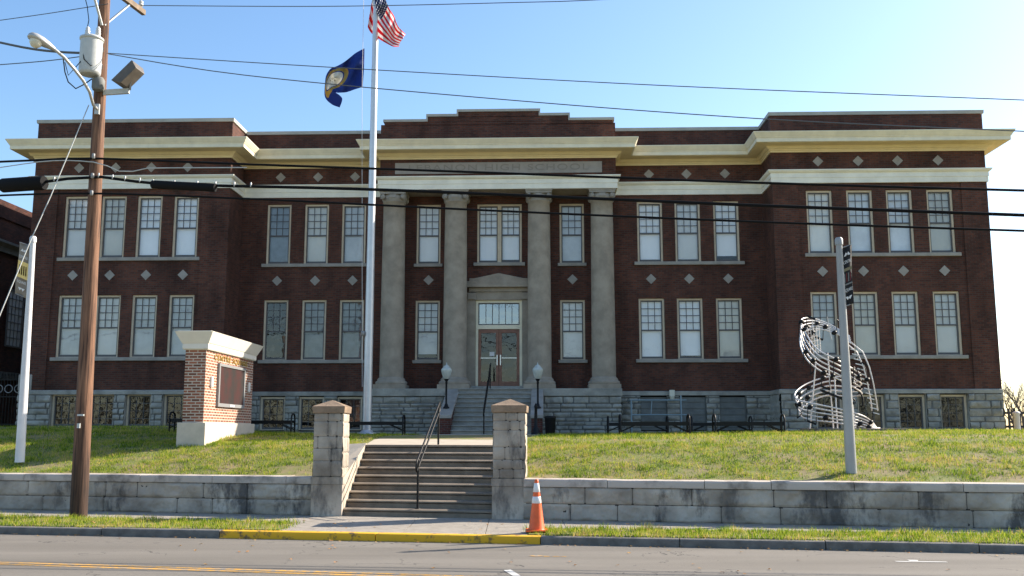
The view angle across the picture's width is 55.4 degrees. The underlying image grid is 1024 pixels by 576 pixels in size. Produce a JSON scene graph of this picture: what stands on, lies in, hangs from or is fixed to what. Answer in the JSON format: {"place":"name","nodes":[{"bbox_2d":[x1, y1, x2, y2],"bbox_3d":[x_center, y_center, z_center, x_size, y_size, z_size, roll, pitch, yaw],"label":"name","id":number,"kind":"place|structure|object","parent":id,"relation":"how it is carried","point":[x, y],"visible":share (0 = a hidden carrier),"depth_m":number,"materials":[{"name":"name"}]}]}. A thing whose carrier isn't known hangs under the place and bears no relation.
{"place":"outdoors","nodes":[
{"label":"outdoors","id":0,"kind":"place"},
{"bbox_2d":[0,534,1023,575],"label":"road","id":1,"kind":"structure","parent":0,"point":[479,559],"depth_m":15.11,"materials":[{"name":"grey asphalt"}]},
{"bbox_2d":[0,563,395,575],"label":"road marking","id":2,"kind":"object","parent":1,"relation":"on","point":[198,570],"visible":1,"depth_m":13.88,"materials":[{"name":"paint"}]},
{"bbox_2d":[0,561,466,575],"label":"road marking","id":3,"kind":"object","parent":1,"relation":"on","point":[235,569],"visible":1,"depth_m":13.98,"materials":[{"name":"paint"}]},
{"bbox_2d":[0,424,1023,546],"bbox_3d":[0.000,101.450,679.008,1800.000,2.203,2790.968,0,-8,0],"label":"ground","id":4,"kind":"structure","parent":0,"point":[291,469],"depth_m":22.66,"materials":[{"name":"green plant"}]},
{"bbox_2d":[0,373,17,425],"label":"iron gate","id":5,"kind":"structure","parent":4,"relation":"on","point":[9,396],"depth_m":37.31,"materials":[{"name":"black metal"}]},
{"bbox_2d":[0,199,31,426],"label":"brick building","id":6,"kind":"structure","parent":4,"relation":"on","point":[15,224],"depth_m":42.18,"materials":[{"name":"brown brick"}]},
{"bbox_2d":[4,288,24,348],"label":"window","id":7,"kind":"structure","parent":6,"relation":"in","point":[15,304],"depth_m":42.50,"materials":[{"name":"grey"}]},
{"bbox_2d":[15,236,36,461],"bbox_3d":[-12.606,1.526,25.047,0.561,5.820,0.230,0,-8,0],"label":"banner pole","id":8,"kind":"object","parent":4,"relation":"on","point":[24,284],"visible":1,"depth_m":25.05,"materials":[{"name":"white metal"}]},
{"bbox_2d":[0,526,222,537],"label":"curb","id":9,"kind":"structure","parent":4,"relation":"on","point":[139,532],"depth_m":18.53,"materials":[{"name":"grey concrete"}]},
{"bbox_2d":[168,411,181,430],"bbox_3d":[-9.800,4.246,30.913,2.036,0.658,0.500,0,-8,2],"label":"park bench","id":10,"kind":"object","parent":4,"relation":"on","point":[174,420],"visible":0.3,"depth_m":30.73,"materials":[{"name":"black paint"}]},
{"bbox_2d":[175,331,263,446],"bbox_3d":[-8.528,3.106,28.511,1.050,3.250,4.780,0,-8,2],"label":"monument sign","id":11,"kind":"object","parent":4,"relation":"on","point":[217,397],"visible":0.97,"depth_m":27.10,"materials":[{"name":"brick"}]},
{"bbox_2d":[251,413,295,432],"bbox_3d":[-8.060,4.383,31.500,2.036,0.658,0.500,0,-8,2],"label":"park bench","id":12,"kind":"object","parent":4,"relation":"on","point":[283,422],"visible":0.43,"depth_m":31.29,"materials":[{"name":"black paint"}]},
{"bbox_2d":[358,0,377,433],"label":"flagpole","id":13,"kind":"object","parent":4,"relation":"on","point":[368,361],"visible":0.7,"depth_m":33.44,"materials":[{"name":"metal"}]},
{"bbox_2d":[324,49,363,106],"bbox_3d":[-5.984,-7.473,34.569,1.487,2.121,0.419,-1,-8,8],"label":"flag","id":14,"kind":"object","parent":13,"relation":"attached to","point":[343,76],"visible":0.96,"depth_m":34.55,"materials":[{"name":"blue fabric"}]},
{"bbox_2d":[368,0,404,46],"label":"flag","id":15,"kind":"object","parent":13,"relation":"attached to","point":[391,32],"visible":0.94,"depth_m":34.55,"materials":[{"name":"fabric"}]},
{"bbox_2d":[349,415,405,434],"bbox_3d":[-4.480,4.423,31.494,2.036,0.658,0.500,0,-8,2],"label":"park bench","id":16,"kind":"object","parent":4,"relation":"on","point":[392,424],"visible":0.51,"depth_m":31.29,"materials":[{"name":"black paint"}]},
{"bbox_2d":[220,530,540,543],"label":"curb","id":17,"kind":"structure","parent":4,"relation":"on","point":[394,537],"depth_m":17.65,"materials":[{"name":"yellow paint"}]},
{"bbox_2d":[343,443,492,518],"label":"concrete steps","id":18,"kind":"structure","parent":4,"relation":"on","point":[454,481],"depth_m":22.23,"materials":[{"name":"grey concrete"}]},
{"bbox_2d":[415,402,440,508],"bbox_3d":[-1.910,3.788,22.526,0.119,2.405,2.932,-1,-8,6],"label":"handrail","id":19,"kind":"object","parent":18,"relation":"on","point":[418,462],"visible":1,"depth_m":22.22,"materials":[{"name":"black metal"}]},
{"bbox_2d":[366,434,543,444],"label":"walkway","id":20,"kind":"structure","parent":4,"relation":"on","point":[431,442],"depth_m":24.99,"materials":[{"name":"concrete"}]},
{"bbox_2d":[483,363,490,433],"bbox_3d":[-0.863,3.865,34.520,0.120,2.648,3.478,0,-8,3],"label":"handrail","id":21,"kind":"object","parent":20,"relation":"on","point":[489,377],"visible":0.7,"depth_m":34.03,"materials":[{"name":"black metal"}]},
{"bbox_2d":[544,416,555,433],"bbox_3d":[1.288,4.627,32.813,0.400,0.640,0.394,0,-8,0],"label":"litter bin","id":22,"kind":"object","parent":20,"relation":"on","point":[550,422],"visible":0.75,"depth_m":32.67,"materials":[{"name":"black paint"}]},
{"bbox_2d":[5,108,1015,434],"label":"school building","id":23,"kind":"structure","parent":4,"relation":"on","point":[599,318],"depth_m":37.16,"materials":[{"name":"brick"}]},
{"bbox_2d":[51,394,75,426],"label":"window","id":24,"kind":"structure","parent":23,"relation":"in","point":[64,413],"depth_m":36.35,"materials":[{"name":"grey glass"}]},
{"bbox_2d":[56,295,81,356],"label":"window","id":25,"kind":"structure","parent":23,"relation":"in","point":[69,315],"depth_m":36.79,"materials":[{"name":"grey"}]},
{"bbox_2d":[62,197,87,257],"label":"window","id":26,"kind":"structure","parent":23,"relation":"in","point":[76,207],"depth_m":37.34,"materials":[{"name":"grey"}]},
{"bbox_2d":[92,394,113,426],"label":"window","id":27,"kind":"structure","parent":23,"relation":"in","point":[102,407],"depth_m":36.32,"materials":[{"name":"grey glass"}]},
{"bbox_2d":[95,295,120,356],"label":"window","id":28,"kind":"structure","parent":23,"relation":"in","point":[108,306],"depth_m":36.74,"materials":[{"name":"grey"}]},
{"bbox_2d":[99,196,126,256],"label":"window","id":29,"kind":"structure","parent":23,"relation":"in","point":[112,235],"depth_m":37.29,"materials":[{"name":"grey"}]},
{"bbox_2d":[126,394,150,426],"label":"window","id":30,"kind":"structure","parent":23,"relation":"in","point":[138,405],"depth_m":36.26,"materials":[{"name":"grey glass"}]},
{"bbox_2d":[129,295,156,356],"bbox_3d":[-13.819,1.442,36.661,0.960,2.350,0.155,0,-8,2],"label":"window","id":31,"kind":"structure","parent":23,"relation":"in","point":[144,307],"depth_m":36.70,"materials":[{"name":"grey"}]},
{"bbox_2d":[135,196,162,256],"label":"window","id":32,"kind":"structure","parent":23,"relation":"in","point":[148,235],"depth_m":37.25,"materials":[{"name":"grey"}]},
{"bbox_2d":[163,394,183,426],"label":"window","id":33,"kind":"structure","parent":23,"relation":"in","point":[172,402],"depth_m":36.22,"materials":[{"name":"grey glass"}]},
{"bbox_2d":[167,295,193,356],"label":"window","id":34,"kind":"structure","parent":23,"relation":"in","point":[181,307],"depth_m":36.67,"materials":[{"name":"grey"}]},
{"bbox_2d":[172,197,198,256],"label":"window","id":35,"kind":"structure","parent":23,"relation":"in","point":[185,228],"depth_m":37.19,"materials":[{"name":"grey"}]},
{"bbox_2d":[260,397,284,429],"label":"window","id":36,"kind":"structure","parent":23,"relation":"in","point":[272,408],"depth_m":37.68,"materials":[{"name":"grey"}]},
{"bbox_2d":[262,300,287,359],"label":"window","id":37,"kind":"structure","parent":23,"relation":"in","point":[275,311],"depth_m":38.16,"materials":[{"name":"grey"}]},
{"bbox_2d":[266,205,291,263],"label":"window","id":38,"kind":"structure","parent":23,"relation":"in","point":[279,216],"depth_m":38.69,"materials":[{"name":"grey"}]},
{"bbox_2d":[298,397,323,429],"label":"window","id":39,"kind":"structure","parent":23,"relation":"in","point":[306,415],"depth_m":37.62,"materials":[{"name":"grey"}]},
{"bbox_2d":[301,300,325,359],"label":"window","id":40,"kind":"structure","parent":23,"relation":"in","point":[313,334],"depth_m":38.09,"materials":[{"name":"grey glass"}]},
{"bbox_2d":[304,204,328,263],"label":"window","id":41,"kind":"structure","parent":23,"relation":"in","point":[316,216],"depth_m":38.63,"materials":[{"name":"grey"}]},
{"bbox_2d":[337,397,361,429],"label":"window","id":42,"kind":"structure","parent":23,"relation":"in","point":[354,402],"depth_m":37.59,"materials":[{"name":"grey"}]},
{"bbox_2d":[339,300,363,359],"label":"window","id":43,"kind":"structure","parent":23,"relation":"in","point":[351,324],"depth_m":38.04,"materials":[{"name":"grey"}]},
{"bbox_2d":[341,204,365,262],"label":"window","id":44,"kind":"structure","parent":23,"relation":"in","point":[353,216],"depth_m":38.58,"materials":[{"name":"grey"}]},
{"bbox_2d":[415,301,439,359],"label":"window","id":45,"kind":"structure","parent":23,"relation":"in","point":[427,320],"depth_m":37.93,"materials":[{"name":"grey glass"}]},
{"bbox_2d":[416,205,440,263],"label":"window","id":46,"kind":"structure","parent":23,"relation":"in","point":[428,220],"depth_m":38.48,"materials":[{"name":"grey"}]},
{"bbox_2d":[441,362,451,407],"bbox_3d":[-2.283,3.387,33.925,0.380,1.600,0.380,0,-8,2],"label":"lamp post","id":47,"kind":"object","parent":23,"relation":"on","point":[446,370],"visible":1,"depth_m":33.86,"materials":[{"name":"black metal"}]},
{"bbox_2d":[477,204,499,261],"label":"window","id":48,"kind":"structure","parent":23,"relation":"in","point":[488,223],"depth_m":38.40,"materials":[{"name":"grey"}]},
{"bbox_2d":[478,329,498,385],"bbox_3d":[-0.905,2.686,37.556,0.790,2.190,0.115,0,-8,2],"label":"door","id":49,"kind":"structure","parent":23,"relation":"in","point":[480,331],"depth_m":37.58,"materials":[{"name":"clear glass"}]},
{"bbox_2d":[478,303,519,324],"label":"transom window","id":50,"kind":"structure","parent":23,"relation":"in","point":[478,303],"depth_m":37.81,"materials":[{"name":"grey"}]},
{"bbox_2d":[499,329,519,385],"bbox_3d":[-0.106,2.682,37.530,0.790,2.190,0.115,0,-8,2],"label":"door","id":51,"kind":"structure","parent":23,"relation":"in","point":[501,331],"depth_m":37.52,"materials":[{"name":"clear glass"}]},
{"bbox_2d":[499,204,521,261],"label":"window","id":52,"kind":"structure","parent":23,"relation":"in","point":[510,240],"depth_m":38.37,"materials":[{"name":"grey"}]},
{"bbox_2d":[532,362,542,407],"bbox_3d":[0.895,3.371,33.821,0.380,1.600,0.380,0,-8,2],"label":"lamp post","id":53,"kind":"object","parent":23,"relation":"on","point":[537,370],"visible":0.94,"depth_m":33.76,"materials":[{"name":"black paint"}]},
{"bbox_2d":[559,204,583,262],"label":"window","id":54,"kind":"structure","parent":23,"relation":"in","point":[571,227],"depth_m":38.29,"materials":[{"name":"grey"}]},
{"bbox_2d":[560,300,584,359],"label":"window","id":55,"kind":"structure","parent":23,"relation":"in","point":[572,312],"depth_m":37.74,"materials":[{"name":"grey glass"}]},
{"bbox_2d":[637,202,662,261],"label":"window","id":56,"kind":"structure","parent":23,"relation":"in","point":[649,231],"depth_m":38.20,"materials":[{"name":"grey"}]},
{"bbox_2d":[639,299,664,358],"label":"window","id":57,"kind":"structure","parent":23,"relation":"in","point":[651,311],"depth_m":37.64,"materials":[{"name":"grey"}]},
{"bbox_2d":[640,397,666,429],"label":"boarded window","id":58,"kind":"structure","parent":23,"relation":"in","point":[658,407],"depth_m":37.06,"materials":[{"name":"grey wood"}]},
{"bbox_2d":[674,204,700,260],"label":"window","id":59,"kind":"structure","parent":23,"relation":"in","point":[687,232],"depth_m":38.14,"materials":[{"name":"grey"}]},
{"bbox_2d":[677,298,703,358],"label":"window","id":60,"kind":"structure","parent":23,"relation":"in","point":[689,310],"depth_m":37.60,"materials":[{"name":"grey"}]},
{"bbox_2d":[679,397,705,429],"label":"boarded window","id":61,"kind":"structure","parent":23,"relation":"in","point":[695,407],"depth_m":37.01,"materials":[{"name":"grey wood"}]},
{"bbox_2d":[713,201,739,260],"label":"window","id":62,"kind":"structure","parent":23,"relation":"in","point":[726,234],"depth_m":38.10,"materials":[{"name":"grey"}]},
{"bbox_2d":[716,298,742,358],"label":"window","id":63,"kind":"structure","parent":23,"relation":"in","point":[728,310],"depth_m":37.54,"materials":[{"name":"grey"}]},
{"bbox_2d":[719,397,745,429],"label":"boarded window","id":64,"kind":"structure","parent":23,"relation":"in","point":[732,409],"depth_m":36.96,"materials":[{"name":"grey wood"}]},
{"bbox_2d":[806,191,833,252],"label":"window","id":65,"kind":"structure","parent":23,"relation":"in","point":[820,237],"depth_m":36.41,"materials":[{"name":"grey"}]},
{"bbox_2d":[810,292,838,354],"bbox_3d":[11.467,1.319,35.832,0.960,2.350,0.156,0,-8,2],"label":"window","id":66,"kind":"structure","parent":23,"relation":"in","point":[823,304],"depth_m":35.87,"materials":[{"name":"grey"}]},
{"bbox_2d":[816,395,842,427],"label":"window","id":67,"kind":"structure","parent":23,"relation":"in","point":[826,400],"depth_m":35.42,"materials":[{"name":"grey glass"}]},
{"bbox_2d":[846,190,874,252],"bbox_3d":[12.956,-2.453,36.340,0.960,2.400,0.155,0,-8,2],"label":"window","id":68,"kind":"structure","parent":23,"relation":"in","point":[861,239],"depth_m":36.36,"materials":[{"name":"grey"}]},
{"bbox_2d":[852,292,880,354],"bbox_3d":[12.956,1.311,35.783,0.960,2.350,0.155,0,-8,2],"label":"window","id":69,"kind":"structure","parent":23,"relation":"in","point":[865,306],"depth_m":35.81,"materials":[{"name":"grey"}]},
{"bbox_2d":[857,395,884,427],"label":"window","id":70,"kind":"structure","parent":23,"relation":"in","point":[879,420],"depth_m":35.38,"materials":[{"name":"grey glass"}]},
{"bbox_2d":[886,190,914,252],"bbox_3d":[14.416,-2.460,36.293,0.960,2.400,0.156,0,-8,2],"label":"window","id":71,"kind":"structure","parent":23,"relation":"in","point":[901,240],"depth_m":36.31,"materials":[{"name":"grey"}]},
{"bbox_2d":[891,292,920,354],"bbox_3d":[14.416,1.304,35.735,0.960,2.350,0.156,0,-8,2],"label":"window","id":72,"kind":"structure","parent":23,"relation":"in","point":[904,304],"depth_m":35.76,"materials":[{"name":"grey"}]},
{"bbox_2d":[898,395,925,429],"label":"window","id":73,"kind":"structure","parent":23,"relation":"in","point":[911,407],"depth_m":35.33,"materials":[{"name":"grey"}]},
{"bbox_2d":[926,190,955,251],"bbox_3d":[15.905,-2.467,36.243,0.960,2.400,0.155,0,-8,2],"label":"window","id":74,"kind":"structure","parent":23,"relation":"in","point":[940,240],"depth_m":36.26,"materials":[{"name":"grey"}]},
{"bbox_2d":[933,291,962,354],"bbox_3d":[15.905,1.297,35.686,0.960,2.350,0.155,0,-8,2],"label":"window","id":75,"kind":"structure","parent":23,"relation":"in","point":[945,303],"depth_m":35.71,"materials":[{"name":"grey"}]},
{"bbox_2d":[940,395,967,429],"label":"window","id":76,"kind":"structure","parent":23,"relation":"in","point":[953,407],"depth_m":35.28,"materials":[{"name":"grey glass"}]},
{"bbox_2d":[531,403,540,434],"bbox_3d":[0.794,4.356,32.414,0.340,1.060,0.332,0,-8,0],"label":"bollard","id":77,"kind":"object","parent":4,"relation":"on","point":[535,431],"visible":0.88,"depth_m":32.35,"materials":[{"name":"black metal"}]},
{"bbox_2d":[607,416,668,432],"bbox_3d":[4.210,4.619,32.678,2.036,0.658,0.500,0,-8,2],"label":"park bench","id":78,"kind":"object","parent":4,"relation":"on","point":[616,424],"visible":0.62,"depth_m":32.50,"materials":[{"name":"black paint"}]},
{"bbox_2d":[618,414,690,433],"bbox_3d":[4.130,3.994,28.323,2.036,0.658,0.500,0,-8,2],"label":"park bench","id":79,"kind":"object","parent":4,"relation":"on","point":[674,424],"visible":0.9,"depth_m":28.12,"materials":[{"name":"black paint"}]},
{"bbox_2d":[627,395,686,431],"bbox_3d":[5.355,4.824,36.122,2.030,1.620,1.530,0,-8,2],"label":"guard railing","id":80,"kind":"object","parent":4,"relation":"on","point":[680,400],"visible":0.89,"depth_m":35.43,"materials":[{"name":"black metal"}]},
{"bbox_2d":[690,416,752,432],"bbox_3d":[7.000,4.619,32.678,2.036,0.658,0.500,0,-8,2],"label":"park bench","id":81,"kind":"object","parent":4,"relation":"on","point":[692,424],"visible":0.63,"depth_m":32.49,"materials":[{"name":"black paint"}]},
{"bbox_2d":[712,414,785,432],"bbox_3d":[6.870,3.994,28.323,2.036,0.658,0.500,0,-8,2],"label":"park bench","id":82,"kind":"object","parent":4,"relation":"on","point":[728,424],"visible":0.84,"depth_m":28.12,"materials":[{"name":"black paint"}]},
{"bbox_2d":[541,535,1023,553],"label":"curb","id":83,"kind":"structure","parent":4,"relation":"on","point":[919,546],"depth_m":16.44,"materials":[{"name":"grey concrete"}]},
{"bbox_2d":[835,237,856,473],"bbox_3d":[7.120,1.385,20.620,0.360,4.993,0.230,0,-8,0],"label":"banner pole","id":84,"kind":"object","parent":4,"relation":"on","point":[844,275],"visible":1,"depth_m":20.58,"materials":[{"name":"white metal"}]},
{"bbox_2d":[794,315,907,431],"bbox_3d":[10.622,2.832,30.514,3.755,4.018,2.200,0,-8,0],"label":"music sculpture","id":85,"kind":"object","parent":4,"relation":"on","point":[871,426],"visible":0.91,"depth_m":30.05,"materials":[{"name":"polished metal"},{"name":"black paint"}]},
{"bbox_2d":[1001,373,1023,424],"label":"bare tree","id":86,"kind":"object","parent":4,"relation":"on","point":[1018,394],"visible":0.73,"depth_m":83.81,"materials":[{"name":"brown plant"}]},
{"bbox_2d":[1002,381,1023,429],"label":"bare tree","id":87,"kind":"object","parent":4,"relation":"on","point":[1008,399],"visible":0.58,"depth_m":63.42,"materials":[{"name":"brown plant"}]},
{"bbox_2d":[1005,408,1023,429],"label":"picket fence","id":88,"kind":"object","parent":4,"relation":"on","point":[1009,425],"visible":0.52,"depth_m":43.13,"materials":[{"name":"black metal"}]},
{"bbox_2d":[1012,411,1020,429],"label":"bollard","id":89,"kind":"object","parent":4,"relation":"on","point":[1016,416],"visible":0.82,"depth_m":41.04,"materials":[{"name":"grey concrete"}]},
{"bbox_2d":[0,509,1023,545],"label":"sidewalk","id":90,"kind":"structure","parent":0,"point":[422,525],"depth_m":19.35,"materials":[{"name":"concrete"}]},
{"bbox_2d":[27,0,145,516],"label":"utility pole","id":91,"kind":"object","parent":90,"relation":"on","point":[93,59],"visible":0.98,"depth_m":21.85,"materials":[{"name":"wood"}]},
{"bbox_2d":[0,56,78,64],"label":"power line","id":92,"kind":"object","parent":91,"relation":"attached to","point":[38,61],"visible":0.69,"depth_m":22.87,"materials":[{"name":"black rubber"}]},
{"bbox_2d":[0,41,79,53],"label":"power line","id":93,"kind":"object","parent":91,"relation":"attached to","point":[42,50],"visible":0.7,"depth_m":22.90,"materials":[{"name":"black rubber"}]},
{"bbox_2d":[0,105,88,314],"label":"guy wire","id":94,"kind":"object","parent":91,"relation":"attached to","point":[43,211],"visible":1,"depth_m":21.25,"materials":[{"name":"metal"}]},
{"bbox_2d":[0,3,108,20],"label":"power line","id":95,"kind":"object","parent":91,"relation":"attached to","point":[52,12],"visible":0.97,"depth_m":22.89,"materials":[{"name":"black rubber"}]},
{"bbox_2d":[0,160,246,171],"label":"phone cable","id":96,"kind":"object","parent":91,"relation":"attached to","point":[122,171],"visible":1,"depth_m":21.84,"materials":[{"name":"plastic"}]},
{"bbox_2d":[141,0,591,6],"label":"power line","id":97,"kind":"object","parent":91,"relation":"attached to","point":[368,5],"visible":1,"depth_m":21.51,"materials":[{"name":"black rubber"}]},
{"bbox_2d":[0,173,1023,216],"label":"phone cable","id":98,"kind":"object","parent":91,"relation":"attached to","point":[29,183],"visible":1,"depth_m":20.81,"materials":[{"name":"black plastic"}]},
{"bbox_2d":[0,157,1023,191],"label":"phone cable","id":99,"kind":"object","parent":91,"relation":"attached to","point":[612,177],"visible":1,"depth_m":20.29,"materials":[{"name":"black plastic"}]},
{"bbox_2d":[0,192,1023,231],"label":"phone cable","id":100,"kind":"object","parent":91,"relation":"attached to","point":[623,216],"visible":1,"depth_m":20.20,"materials":[{"name":"black plastic"}]},
{"bbox_2d":[107,53,1023,100],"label":"power line","id":101,"kind":"object","parent":91,"relation":"attached to","point":[577,81],"visible":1,"depth_m":20.43,"materials":[{"name":"black rubber"}]},
{"bbox_2d":[109,54,1023,131],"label":"power line","id":102,"kind":"object","parent":91,"relation":"attached to","point":[578,105],"visible":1,"depth_m":20.35,"materials":[{"name":"black rubber"}]},
{"bbox_2d":[0,516,295,529],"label":"verge","id":103,"kind":"structure","parent":90,"relation":"on","point":[205,527],"depth_m":19.08,"materials":[{"name":"plant"}]},
{"bbox_2d":[0,473,312,514],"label":"retaining wall","id":104,"kind":"structure","parent":90,"relation":"on","point":[232,494],"depth_m":22.26,"materials":[{"name":"stone"}]},
{"bbox_2d":[310,400,351,515],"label":"stone pier","id":105,"kind":"structure","parent":90,"relation":"on","point":[330,449],"depth_m":21.44,"materials":[{"name":"stone"}]},
{"bbox_2d":[491,399,528,518],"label":"stone pier","id":106,"kind":"structure","parent":90,"relation":"on","point":[510,471],"depth_m":20.67,"materials":[{"name":"stone"}]},
{"bbox_2d":[523,478,1023,528],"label":"retaining wall","id":107,"kind":"structure","parent":90,"relation":"on","point":[994,505],"depth_m":19.37,"materials":[{"name":"stone"}]},
{"bbox_2d":[529,528,1023,543],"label":"verge","id":108,"kind":"structure","parent":90,"relation":"on","point":[732,537],"depth_m":17.04,"materials":[{"name":"plant"}]},
{"bbox_2d":[0,512,1023,543],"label":"verge grass","id":109,"kind":"structure","parent":108,"relation":"on","point":[701,533],"depth_m":17.62,"materials":[{"name":"green plant"}]},
{"bbox_2d":[526,479,547,531],"bbox_3d":[0.450,3.967,17.811,0.400,0.930,0.400,0,-8,0],"label":"traffic cone","id":110,"kind":"object","parent":108,"relation":"on","point":[536,523],"visible":0.98,"depth_m":17.71,"materials":[{"name":"orange plastic"}]},
{"bbox_2d":[0,0,1023,429],"label":"sky","id":111,"kind":"structure","parent":0,"point":[947,48],"materials":[{"name":"blue"}]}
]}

